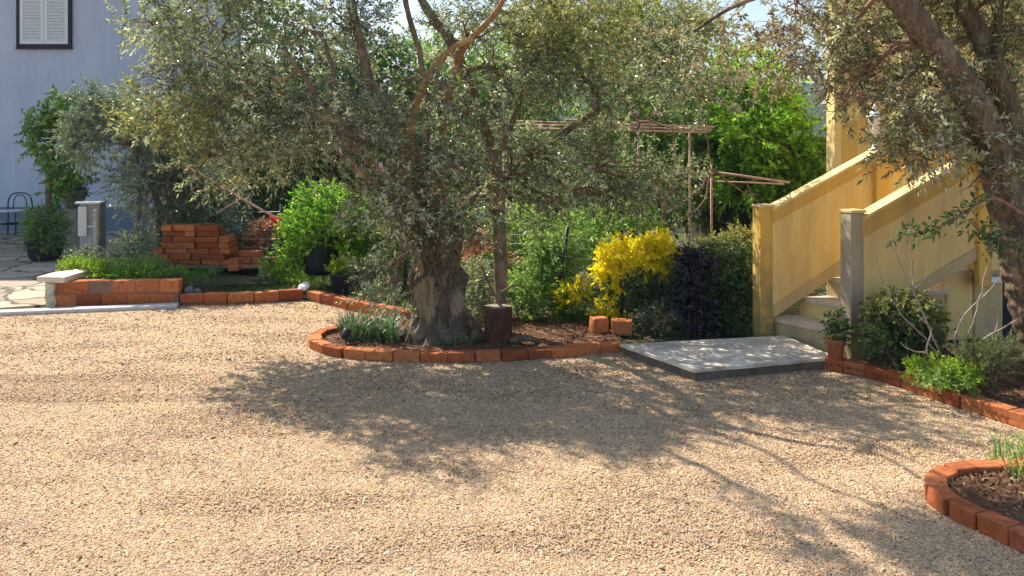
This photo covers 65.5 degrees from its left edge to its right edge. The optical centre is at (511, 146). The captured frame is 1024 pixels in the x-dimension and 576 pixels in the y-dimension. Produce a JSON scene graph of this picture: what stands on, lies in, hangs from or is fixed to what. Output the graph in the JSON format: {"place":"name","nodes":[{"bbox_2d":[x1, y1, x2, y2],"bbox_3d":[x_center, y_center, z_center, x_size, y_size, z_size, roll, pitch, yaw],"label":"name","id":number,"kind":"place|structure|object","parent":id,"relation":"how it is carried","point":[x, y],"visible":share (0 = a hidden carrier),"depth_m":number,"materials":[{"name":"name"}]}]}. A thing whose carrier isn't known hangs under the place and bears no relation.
{"place":"outdoors","nodes":[
{"label":"outdoors","id":0,"kind":"place"},
{"bbox_2d":[0,231,230,309],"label":"patio","id":1,"kind":"structure","parent":0,"point":[21,287],"depth_m":10.02,"materials":[{"name":"beige stone"}]},
{"bbox_2d":[0,192,32,234],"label":"bistro chair","id":2,"kind":"object","parent":1,"relation":"on","point":[7,211],"visible":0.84,"depth_m":14.27,"materials":[{"name":"metal"}]},
{"bbox_2d":[7,198,76,260],"bbox_3d":[-6.443,1.156,11.041,0.837,0.896,0.855,0,0,0],"label":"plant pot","id":3,"kind":"object","parent":1,"relation":"on","point":[47,243],"visible":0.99,"depth_m":10.90,"materials":[{"name":"plastic"}]},
{"bbox_2d":[13,84,110,213],"bbox_3d":[-6.247,0.063,11.141,1.434,1.855,1.017,0,0,23],"label":"climbing plant","id":4,"kind":"object","parent":3,"relation":"on","point":[37,131],"visible":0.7,"depth_m":11.04,"materials":[{"name":"green plant"}]},
{"bbox_2d":[53,176,93,253],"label":"climbing plant","id":5,"kind":"object","parent":1,"relation":"on","point":[81,192],"visible":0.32,"depth_m":11.67,"materials":[{"name":"plant"}]},
{"bbox_2d":[62,199,825,359],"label":"garden ground","id":6,"kind":"structure","parent":0,"point":[647,337],"depth_m":8.07,"materials":[{"name":"soil"}]},
{"bbox_2d":[37,269,87,307],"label":"stone pillar","id":7,"kind":"structure","parent":6,"relation":"on","point":[50,280],"depth_m":7.91,"materials":[{"name":"white stone"}]},
{"bbox_2d":[55,278,182,306],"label":"brick wall","id":8,"kind":"structure","parent":6,"relation":"on","point":[86,292],"depth_m":7.97,"materials":[{"name":"brick"}]},
{"bbox_2d":[0,0,241,230],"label":"blue house","id":9,"kind":"structure","parent":6,"relation":"on","point":[60,45],"depth_m":14.90,"materials":[{"name":"painted plaster"},{"name":"painted wood"}]},
{"bbox_2d":[15,0,72,48],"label":"window","id":10,"kind":"structure","parent":9,"relation":"in","point":[40,24],"depth_m":14.85,"materials":[{"name":"white paint"}]},
{"bbox_2d":[38,72,256,256],"bbox_3d":[-4.338,0.351,9.584,2.426,2.484,1.632,0,0,0],"label":"olive tree","id":11,"kind":"object","parent":6,"relation":"on","point":[91,129],"visible":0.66,"depth_m":9.41,"materials":[{"name":"green plant"}]},
{"bbox_2d":[81,249,300,293],"bbox_3d":[-3.939,1.500,9.756,2.721,0.200,3.488,0,0,0],"label":"soil bed","id":12,"kind":"object","parent":6,"relation":"on","point":[235,280],"visible":0.18,"depth_m":8.74,"materials":[{"name":"brown soil"}]},
{"bbox_2d":[55,253,118,279],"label":"lime plant","id":13,"kind":"object","parent":12,"relation":"on","point":[86,264],"visible":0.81,"depth_m":8.38,"materials":[{"name":"green plant"}]},
{"bbox_2d":[75,201,107,259],"bbox_3d":[-5.250,1.091,9.950,0.300,0.817,0.260,0,0,-6],"label":"utility cabinet","id":14,"kind":"object","parent":12,"relation":"on","point":[85,220],"visible":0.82,"depth_m":9.89,"materials":[{"name":"grey metal"}]},
{"bbox_2d":[93,209,100,261],"bbox_3d":[-5.106,1.134,9.803,0.084,0.732,0.090,0,0,0],"label":"wooden post","id":15,"kind":"object","parent":12,"relation":"on","point":[97,226],"visible":0.66,"depth_m":9.77,"materials":[{"name":"wood"}]},
{"bbox_2d":[64,219,162,267],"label":"silver shrub","id":16,"kind":"object","parent":12,"relation":"on","point":[126,248],"visible":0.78,"depth_m":9.11,"materials":[{"name":"green plant"}]},
{"bbox_2d":[90,251,188,279],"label":"leafy ground plant","id":17,"kind":"object","parent":12,"relation":"on","point":[129,269],"visible":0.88,"depth_m":8.40,"materials":[{"name":"green plant"}]},
{"bbox_2d":[165,265,217,283],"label":"leafy ground plant","id":18,"kind":"object","parent":12,"relation":"on","point":[203,276],"visible":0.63,"depth_m":8.52,"materials":[{"name":"green plant"}]},
{"bbox_2d":[154,265,278,276],"bbox_3d":[-3.419,1.433,9.350,1.420,0.131,0.500,0,0,0],"label":"plank base","id":19,"kind":"object","parent":12,"relation":"on","point":[226,267],"visible":0.24,"depth_m":9.12,"materials":[{"name":"brown wood"}]},
{"bbox_2d":[178,259,201,264],"bbox_3d":[-3.714,1.333,9.224,0.253,0.068,0.122,0,0,-2],"label":"brick","id":20,"kind":"object","parent":19,"relation":"on","point":[189,262],"visible":0.62,"depth_m":9.17,"materials":[{"name":"brick"}]},
{"bbox_2d":[169,254,191,259],"bbox_3d":[-3.815,1.267,9.208,0.253,0.068,0.122,0,0,2],"label":"brick","id":21,"kind":"object","parent":20,"relation":"on","point":[182,256],"visible":0.66,"depth_m":9.15,"materials":[{"name":"brick"}]},
{"bbox_2d":[165,248,187,253],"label":"brick","id":22,"kind":"object","parent":21,"relation":"on","point":[176,250],"visible":0.7,"depth_m":9.17,"materials":[{"name":"brick"}]},
{"bbox_2d":[162,242,184,247],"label":"brick","id":23,"kind":"object","parent":22,"relation":"on","point":[173,245],"visible":0.68,"depth_m":9.15,"materials":[{"name":"brick"}]},
{"bbox_2d":[173,236,197,241],"bbox_3d":[-3.768,1.067,9.203,0.253,0.067,0.124,0,0,-3],"label":"brick","id":24,"kind":"object","parent":23,"relation":"on","point":[184,239],"visible":0.8,"depth_m":9.14,"materials":[{"name":"brick"}]},
{"bbox_2d":[185,231,196,236],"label":"brick","id":25,"kind":"object","parent":24,"relation":"on","point":[190,233],"visible":0.58,"depth_m":9.14,"materials":[{"name":"brick"}]},
{"bbox_2d":[173,224,198,230],"bbox_3d":[-3.762,0.933,9.193,0.253,0.067,0.124,0,0,4],"label":"brick","id":26,"kind":"object","parent":25,"relation":"on","point":[184,227],"visible":0.9,"depth_m":9.13,"materials":[{"name":"brick"}]},
{"bbox_2d":[202,260,222,264],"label":"brick","id":27,"kind":"object","parent":19,"relation":"on","point":[212,262],"visible":0.64,"depth_m":9.17,"materials":[{"name":"brick"}]},
{"bbox_2d":[192,254,213,259],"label":"brick","id":28,"kind":"object","parent":27,"relation":"on","point":[202,256],"visible":0.68,"depth_m":9.15,"materials":[{"name":"brick"}]},
{"bbox_2d":[187,248,209,253],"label":"brick","id":29,"kind":"object","parent":28,"relation":"on","point":[199,251],"visible":0.72,"depth_m":9.14,"materials":[{"name":"brick"}]},
{"bbox_2d":[197,242,218,247],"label":"brick","id":30,"kind":"object","parent":29,"relation":"on","point":[207,244],"visible":0.72,"depth_m":9.14,"materials":[{"name":"brick"}]},
{"bbox_2d":[196,236,220,241],"bbox_3d":[-3.501,1.067,9.189,0.253,0.068,0.121,0,0,2],"label":"brick","id":31,"kind":"object","parent":30,"relation":"on","point":[207,238],"visible":0.84,"depth_m":9.13,"materials":[{"name":"brick"}]},
{"bbox_2d":[197,230,221,236],"bbox_3d":[-3.501,1.000,9.214,0.253,0.067,0.124,0,0,-1],"label":"brick","id":32,"kind":"object","parent":31,"relation":"on","point":[210,233],"visible":0.9,"depth_m":9.15,"materials":[{"name":"brick"}]},
{"bbox_2d":[196,224,221,230],"bbox_3d":[-3.498,0.934,9.195,0.254,0.068,0.123,0,0,1],"label":"brick","id":33,"kind":"object","parent":32,"relation":"on","point":[208,227],"visible":1,"depth_m":9.14,"materials":[{"name":"brick"}]},
{"bbox_2d":[215,214,255,269],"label":"silver shrub","id":34,"kind":"object","parent":12,"relation":"on","point":[234,223],"visible":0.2,"depth_m":9.58,"materials":[{"name":"green plant"}]},
{"bbox_2d":[164,44,281,225],"bbox_3d":[-4.533,-0.043,12.278,2.075,3.291,1.999,0,0,0],"label":"garden tree","id":35,"kind":"object","parent":6,"relation":"on","point":[259,193],"visible":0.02,"depth_m":12.17,"materials":[{"name":"green plant"}]},
{"bbox_2d":[180,288,302,304],"bbox_3d":[-2.764,1.546,8.176,1.209,0.118,0.185,0,0,-13],"label":"brick edging","id":36,"kind":"object","parent":6,"relation":"on","point":[224,298],"visible":0.97,"depth_m":8.10,"materials":[{"name":"brick"}]},
{"bbox_2d":[212,202,282,277],"bbox_3d":[-3.101,1.115,9.300,1.040,0.910,0.034,0,0,23],"label":"wire fence","id":37,"kind":"object","parent":6,"relation":"on","point":[280,211],"visible":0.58,"depth_m":9.11,"materials":[{"name":"metal"}]},
{"bbox_2d":[183,165,280,227],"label":"flowering branch","id":38,"kind":"object","parent":37,"relation":"attached to","point":[272,216],"visible":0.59,"depth_m":8.96,"materials":[{"name":"plant"}]},
{"bbox_2d":[163,0,336,232],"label":"garden tree","id":39,"kind":"object","parent":6,"relation":"on","point":[253,212],"visible":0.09,"depth_m":13.76,"materials":[{"name":"green plant"}]},
{"bbox_2d":[236,215,283,255],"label":"dry shrub","id":40,"kind":"object","parent":6,"relation":"on","point":[256,237],"visible":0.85,"depth_m":9.62,"materials":[{"name":"orange plant"}]},
{"bbox_2d":[256,205,319,285],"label":"climbing plant","id":41,"kind":"object","parent":6,"relation":"on","point":[275,269],"visible":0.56,"depth_m":8.92,"materials":[{"name":"green plant"}]},
{"bbox_2d":[242,58,359,214],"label":"garden tree","id":42,"kind":"object","parent":6,"relation":"on","point":[276,209],"depth_m":19.21,"materials":[{"name":"green plant"}]},
{"bbox_2d":[197,26,440,244],"bbox_3d":[-2.970,-0.157,12.630,3.932,3.698,3.225,0,0,0],"label":"garden tree","id":43,"kind":"object","parent":6,"relation":"on","point":[315,178],"visible":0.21,"depth_m":12.19,"materials":[{"name":"green plant"}]},
{"bbox_2d":[301,229,338,274],"bbox_3d":[-2.158,1.178,8.950,0.410,0.485,0.410,0,0,0],"label":"plant pot","id":44,"kind":"object","parent":6,"relation":"on","point":[316,259],"visible":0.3,"depth_m":8.77,"materials":[{"name":"plastic"}]},
{"bbox_2d":[81,264,592,322],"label":"grass","id":45,"kind":"structure","parent":6,"relation":"on","point":[563,317],"depth_m":8.53,"materials":[{"name":"green plant"}]},
{"bbox_2d":[269,176,412,284],"bbox_3d":[-1.857,0.952,9.081,1.649,1.262,1.331,0,0,0],"label":"green shrub","id":46,"kind":"object","parent":6,"relation":"on","point":[301,222],"visible":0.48,"depth_m":8.73,"materials":[{"name":"green plant"}]},
{"bbox_2d":[324,250,361,295],"bbox_3d":[-1.814,1.329,8.459,0.411,0.482,0.419,0,0,13],"label":"plant pot","id":47,"kind":"object","parent":6,"relation":"on","point":[337,278],"visible":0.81,"depth_m":8.36,"materials":[{"name":"black plastic"}]},
{"bbox_2d":[307,290,410,318],"bbox_3d":[-1.525,1.551,7.796,1.580,0.109,0.142,0,0,42],"label":"brick edging","id":48,"kind":"object","parent":6,"relation":"on","point":[327,298],"visible":0.66,"depth_m":7.82,"materials":[{"name":"brick"}]},
{"bbox_2d":[305,45,438,200],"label":"garden tree","id":49,"kind":"object","parent":6,"relation":"on","point":[378,109],"depth_m":18.72,"materials":[{"name":"green plant"}]},
{"bbox_2d":[338,248,410,305],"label":"leafy ground plant","id":50,"kind":"object","parent":6,"relation":"on","point":[377,274],"visible":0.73,"depth_m":8.15,"materials":[{"name":"green plant"}]},
{"bbox_2d":[400,57,508,207],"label":"garden tree","id":51,"kind":"object","parent":6,"relation":"on","point":[491,126],"visible":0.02,"depth_m":19.79,"materials":[{"name":"green plant"}]},
{"bbox_2d":[322,315,621,358],"bbox_3d":[-0.355,1.565,6.687,2.507,0.001,1.605,0,0,0],"label":"soil bed","id":52,"kind":"object","parent":6,"relation":"on","point":[525,345],"visible":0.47,"depth_m":6.50,"materials":[{"name":"brown soil"}]},
{"bbox_2d":[327,307,408,344],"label":"iris clump","id":53,"kind":"object","parent":52,"relation":"on","point":[362,329],"visible":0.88,"depth_m":6.44,"materials":[{"name":"green plant"}]},
{"bbox_2d":[95,0,778,346],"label":"olive tree","id":54,"kind":"object","parent":52,"relation":"on","point":[434,236],"visible":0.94,"depth_m":6.39,"materials":[{"name":"green plant"}]},
{"bbox_2d":[437,335,477,344],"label":"leafy ground plant","id":55,"kind":"object","parent":52,"relation":"on","point":[468,342],"visible":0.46,"depth_m":6.32,"materials":[{"name":"green plant"}]},
{"bbox_2d":[461,251,493,325],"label":"leafy shrub","id":56,"kind":"object","parent":52,"relation":"on","point":[481,300],"visible":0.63,"depth_m":7.11,"materials":[{"name":"green plant"}]},
{"bbox_2d":[482,304,539,345],"bbox_3d":[-0.009,1.427,6.364,0.472,0.298,0.260,0,0,0],"label":"tree stump","id":57,"kind":"object","parent":52,"relation":"on","point":[498,325],"visible":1,"depth_m":6.29,"materials":[{"name":"brown wood"}]},
{"bbox_2d":[418,0,611,305],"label":"olive tree","id":58,"kind":"object","parent":52,"relation":"on","point":[500,266],"visible":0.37,"depth_m":6.71,"materials":[{"name":"green plant"}]},
{"bbox_2d":[506,217,590,322],"bbox_3d":[0.326,1.193,7.485,0.804,1.036,1.169,0,0,36],"label":"leafy shrub","id":59,"kind":"object","parent":52,"relation":"on","point":[538,268],"visible":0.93,"depth_m":7.33,"materials":[{"name":"green plant"}]},
{"bbox_2d":[546,272,598,319],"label":"yellow shrub","id":60,"kind":"object","parent":52,"relation":"on","point":[576,285],"visible":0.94,"depth_m":7.16,"materials":[{"name":"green plant"}]},
{"bbox_2d":[589,316,608,332],"bbox_3d":[0.734,1.506,6.747,0.137,0.129,0.138,0,0,-15],"label":"terracotta block","id":61,"kind":"object","parent":52,"relation":"on","point":[598,324],"depth_m":6.69,"materials":[{"name":"brick"}]},
{"bbox_2d":[351,12,594,240],"bbox_3d":[-0.630,-0.315,13.031,4.007,3.940,3.209,0,0,0],"label":"garden tree","id":62,"kind":"object","parent":6,"relation":"on","point":[390,53],"visible":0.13,"depth_m":12.60,"materials":[{"name":"green plant"}]},
{"bbox_2d":[461,229,522,297],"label":"rust leaved shrub","id":63,"kind":"object","parent":6,"relation":"on","point":[480,248],"visible":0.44,"depth_m":7.57,"materials":[{"name":"red plant"}]},
{"bbox_2d":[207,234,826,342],"bbox_3d":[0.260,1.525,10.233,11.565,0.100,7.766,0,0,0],"label":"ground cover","id":64,"kind":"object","parent":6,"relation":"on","point":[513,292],"visible":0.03,"depth_m":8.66,"materials":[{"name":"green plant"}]},
{"bbox_2d":[472,25,607,219],"bbox_3d":[0.530,-0.160,18.038,3.374,5.348,3.564,0,0,-24],"label":"garden tree","id":65,"kind":"object","parent":6,"relation":"on","point":[553,119],"visible":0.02,"depth_m":17.58,"materials":[{"name":"green plant"}]},
{"bbox_2d":[460,198,670,290],"bbox_3d":[0.482,1.082,8.685,2.619,1.088,1.435,0,0,0],"label":"leafy shrub","id":66,"kind":"object","parent":6,"relation":"on","point":[594,229],"visible":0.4,"depth_m":8.57,"materials":[{"name":"green plant"}]},
{"bbox_2d":[404,224,752,322],"bbox_3d":[0.459,1.180,7.414,3.509,0.885,0.327,0,0,22],"label":"wire fence","id":67,"kind":"object","parent":6,"relation":"on","point":[563,255],"visible":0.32,"depth_m":7.30,"materials":[{"name":"metal"}]},
{"bbox_2d":[481,0,754,269],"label":"garden tree","id":68,"kind":"object","parent":6,"relation":"on","point":[683,14],"visible":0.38,"depth_m":9.55,"materials":[{"name":"green plant"}]},
{"bbox_2d":[611,318,632,335],"bbox_3d":[0.918,1.505,6.657,0.171,0.131,0.137,0,0,6],"label":"terracotta block","id":69,"kind":"object","parent":6,"relation":"on","point":[621,326],"depth_m":6.59,"materials":[{"name":"brick"}]},
{"bbox_2d":[571,19,687,205],"bbox_3d":[3.017,-0.340,19.937,3.738,5.738,3.670,0,0,0],"label":"garden tree","id":70,"kind":"object","parent":6,"relation":"on","point":[585,101],"visible":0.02,"depth_m":19.96,"materials":[{"name":"green plant"}]},
{"bbox_2d":[584,227,682,326],"bbox_3d":[1.140,1.208,7.240,1.010,0.977,1.013,0,0,0],"label":"yellow shrub","id":71,"kind":"object","parent":6,"relation":"on","point":[606,271],"visible":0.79,"depth_m":6.99,"materials":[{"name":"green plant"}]},
{"bbox_2d":[524,0,750,247],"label":"garden tree","id":72,"kind":"object","parent":6,"relation":"on","point":[662,145],"visible":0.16,"depth_m":11.98,"materials":[{"name":"green plant"}]},
{"bbox_2d":[496,119,789,241],"bbox_3d":[1.572,0.615,9.880,3.551,1.971,1.265,0,0,0],"label":"pergola","id":73,"kind":"object","parent":6,"relation":"on","point":[700,130],"visible":0.58,"depth_m":9.59,"materials":[{"name":"brown wood"}]},
{"bbox_2d":[605,127,759,228],"bbox_3d":[2.083,0.654,9.391,1.978,1.793,0.250,0,0,0],"label":"grapevine","id":74,"kind":"object","parent":73,"relation":"attached to","point":[704,181],"visible":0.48,"depth_m":9.39,"materials":[{"name":"brown plant"}]},
{"bbox_2d":[627,295,689,338],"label":"arching shrub","id":75,"kind":"object","parent":6,"relation":"on","point":[656,320],"visible":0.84,"depth_m":6.70,"materials":[{"name":"green plant"}]},
{"bbox_2d":[663,80,718,218],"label":"garden tree","id":76,"kind":"object","parent":6,"relation":"on","point":[690,114],"depth_m":13.38,"materials":[{"name":"green plant"}]},
{"bbox_2d":[635,237,752,336],"bbox_3d":[1.700,1.220,6.986,1.261,0.881,0.766,0,0,30],"label":"hedge shrub","id":77,"kind":"object","parent":6,"relation":"on","point":[734,285],"visible":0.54,"depth_m":6.77,"materials":[{"name":"green plant"}]},
{"bbox_2d":[665,241,722,339],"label":"purple shrub","id":78,"kind":"object","parent":6,"relation":"on","point":[692,282],"visible":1,"depth_m":6.52,"materials":[{"name":"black plant"}]},
{"bbox_2d":[639,40,783,215],"bbox_3d":[4.804,0.178,18.993,3.812,5.595,3.508,0,0,0],"label":"garden tree","id":79,"kind":"object","parent":6,"relation":"on","point":[706,87],"visible":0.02,"depth_m":18.74,"materials":[{"name":"green plant"}]},
{"bbox_2d":[683,219,752,263],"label":"hedge shrub","id":80,"kind":"object","parent":6,"relation":"on","point":[733,233],"visible":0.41,"depth_m":7.10,"materials":[{"name":"green plant"}]},
{"bbox_2d":[682,34,825,224],"bbox_3d":[3.643,-0.028,11.442,2.174,3.258,2.450,0,0,0],"label":"garden tree","id":81,"kind":"object","parent":6,"relation":"on","point":[760,133],"visible":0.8,"depth_m":10.95,"materials":[{"name":"green plant"}]},
{"bbox_2d":[692,139,825,247],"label":"shrub","id":82,"kind":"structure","parent":6,"relation":"on","point":[743,218],"depth_m":11.90,"materials":[{"name":"green plant"}]},
{"bbox_2d":[0,298,1023,575],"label":"gravel yard","id":83,"kind":"structure","parent":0,"point":[246,310],"depth_m":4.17,"materials":[{"name":"beige gravel"}]},
{"bbox_2d":[0,302,178,315],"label":"kerb strip","id":84,"kind":"object","parent":83,"relation":"on","point":[80,309],"visible":0.93,"depth_m":7.71,"materials":[{"name":"concrete"}]},
{"bbox_2d":[307,317,621,362],"bbox_3d":[-0.465,1.565,6.254,2.483,0.083,1.064,0,0,23],"label":"brick edging","id":85,"kind":"object","parent":83,"relation":"on","point":[316,342],"visible":0.88,"depth_m":5.99,"materials":[{"name":"brick"}]},
{"bbox_2d":[1,317,1023,565],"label":"fallen leaves","id":86,"kind":"object","parent":83,"relation":"on","point":[725,435],"visible":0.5,"depth_m":4.48,"materials":[{"name":"brown plant"}]},
{"bbox_2d":[620,335,827,380],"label":"concrete slab","id":87,"kind":"structure","parent":83,"relation":"on","point":[725,364],"depth_m":5.78,"materials":[{"name":"grey concrete"}]},
{"bbox_2d":[751,151,1015,359],"bbox_3d":[3.824,0.826,6.616,3.585,1.638,0.922,0,0,-16],"label":"yellow stair","id":88,"kind":"object","parent":83,"relation":"on","point":[815,234],"visible":0.66,"depth_m":6.22,"materials":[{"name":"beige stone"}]},
{"bbox_2d":[823,355,1023,428],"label":"brick edging","id":89,"kind":"object","parent":83,"relation":"on","point":[988,405],"visible":0.89,"depth_m":5.01,"materials":[{"name":"brick"}]},
{"bbox_2d":[818,307,856,359],"bbox_3d":[2.328,1.326,5.697,0.288,0.378,0.271,0,0,0],"label":"plant pot","id":90,"kind":"object","parent":89,"relation":"on","point":[836,344],"visible":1,"depth_m":5.65,"materials":[{"name":"ceramic"}]},
{"bbox_2d":[823,338,1023,418],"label":"soil bed","id":91,"kind":"object","parent":83,"relation":"on","point":[1003,400],"visible":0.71,"depth_m":5.27,"materials":[{"name":"brown soil"}]},
{"bbox_2d":[625,0,1023,369],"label":"olive tree","id":92,"kind":"object","parent":91,"relation":"on","point":[992,120],"visible":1,"depth_m":5.20,"materials":[{"name":"green plant"}]},
{"bbox_2d":[851,281,956,371],"bbox_3d":[2.699,1.257,5.553,0.671,0.653,0.623,0,0,0],"label":"variegated shrub","id":93,"kind":"object","parent":91,"relation":"on","point":[892,327],"visible":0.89,"depth_m":5.43,"materials":[{"name":"green plant"}]},
{"bbox_2d":[900,350,989,397],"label":"lime plant","id":94,"kind":"object","parent":91,"relation":"on","point":[945,374],"visible":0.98,"depth_m":4.91,"materials":[{"name":"green plant"}]},
{"bbox_2d":[874,204,1023,365],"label":"bare shrub","id":95,"kind":"object","parent":91,"relation":"on","point":[960,322],"visible":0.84,"depth_m":5.10,"materials":[{"name":"grey plant"}]},
{"bbox_2d":[944,328,1023,399],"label":"rosemary bush","id":96,"kind":"object","parent":91,"relation":"on","point":[986,347],"visible":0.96,"depth_m":4.92,"materials":[{"name":"green plant"}]},
{"bbox_2d":[924,458,1023,552],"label":"brick edging","id":97,"kind":"object","parent":83,"relation":"on","point":[1005,530],"visible":0.79,"depth_m":3.44,"materials":[{"name":"brick"}]},
{"bbox_2d":[948,468,1023,524],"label":"soil bed","id":98,"kind":"object","parent":83,"relation":"on","point":[1003,492],"visible":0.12,"depth_m":3.55,"materials":[{"name":"brown soil"}]},
{"bbox_2d":[955,423,1023,481],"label":"strap leaf plant","id":99,"kind":"object","parent":98,"relation":"on","point":[1015,456],"visible":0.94,"depth_m":3.87,"materials":[{"name":"green plant"}]},
{"bbox_2d":[241,0,825,94],"label":"sky","id":100,"kind":"structure","parent":0,"point":[756,13],"materials":[{"name":"white"}]},
{"bbox_2d":[252,82,825,153],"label":"hill","id":101,"kind":"structure","parent":0,"point":[821,114],"depth_m":191.49,"materials":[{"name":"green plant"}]},
{"bbox_2d":[866,103,882,150],"bbox_3d":[3.120,-0.170,6.850,0.133,0.410,0.133,0,0,-32],"label":"garden lantern","id":102,"kind":"object","parent":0,"point":[875,122],"visible":0.59,"depth_m":6.83,"materials":[{"name":"white paint"}]},
{"bbox_2d":[821,0,1023,294],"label":"yellow house","id":103,"kind":"structure","parent":0,"point":[841,148],"depth_m":8.29,"materials":[{"name":"yellow painted plaster"},{"name":"cream stone"},{"name":"dark glass"}]},
{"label":"brick","id":104,"kind":"object","parent":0,"visible":0},
{"bbox_2d":[241,257,252,262],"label":"brick","id":105,"kind":"object","parent":104,"relation":"on","point":[245,259],"visible":0.64,"depth_m":9.20,"materials":[{"name":"brick"}]},
{"bbox_2d":[239,250,263,256],"bbox_3d":[-3.051,1.250,9.329,0.253,0.068,0.122,0,0,1],"label":"brick","id":106,"kind":"object","parent":105,"relation":"on","point":[249,253],"visible":0.9,"depth_m":9.27,"materials":[{"name":"brick"}]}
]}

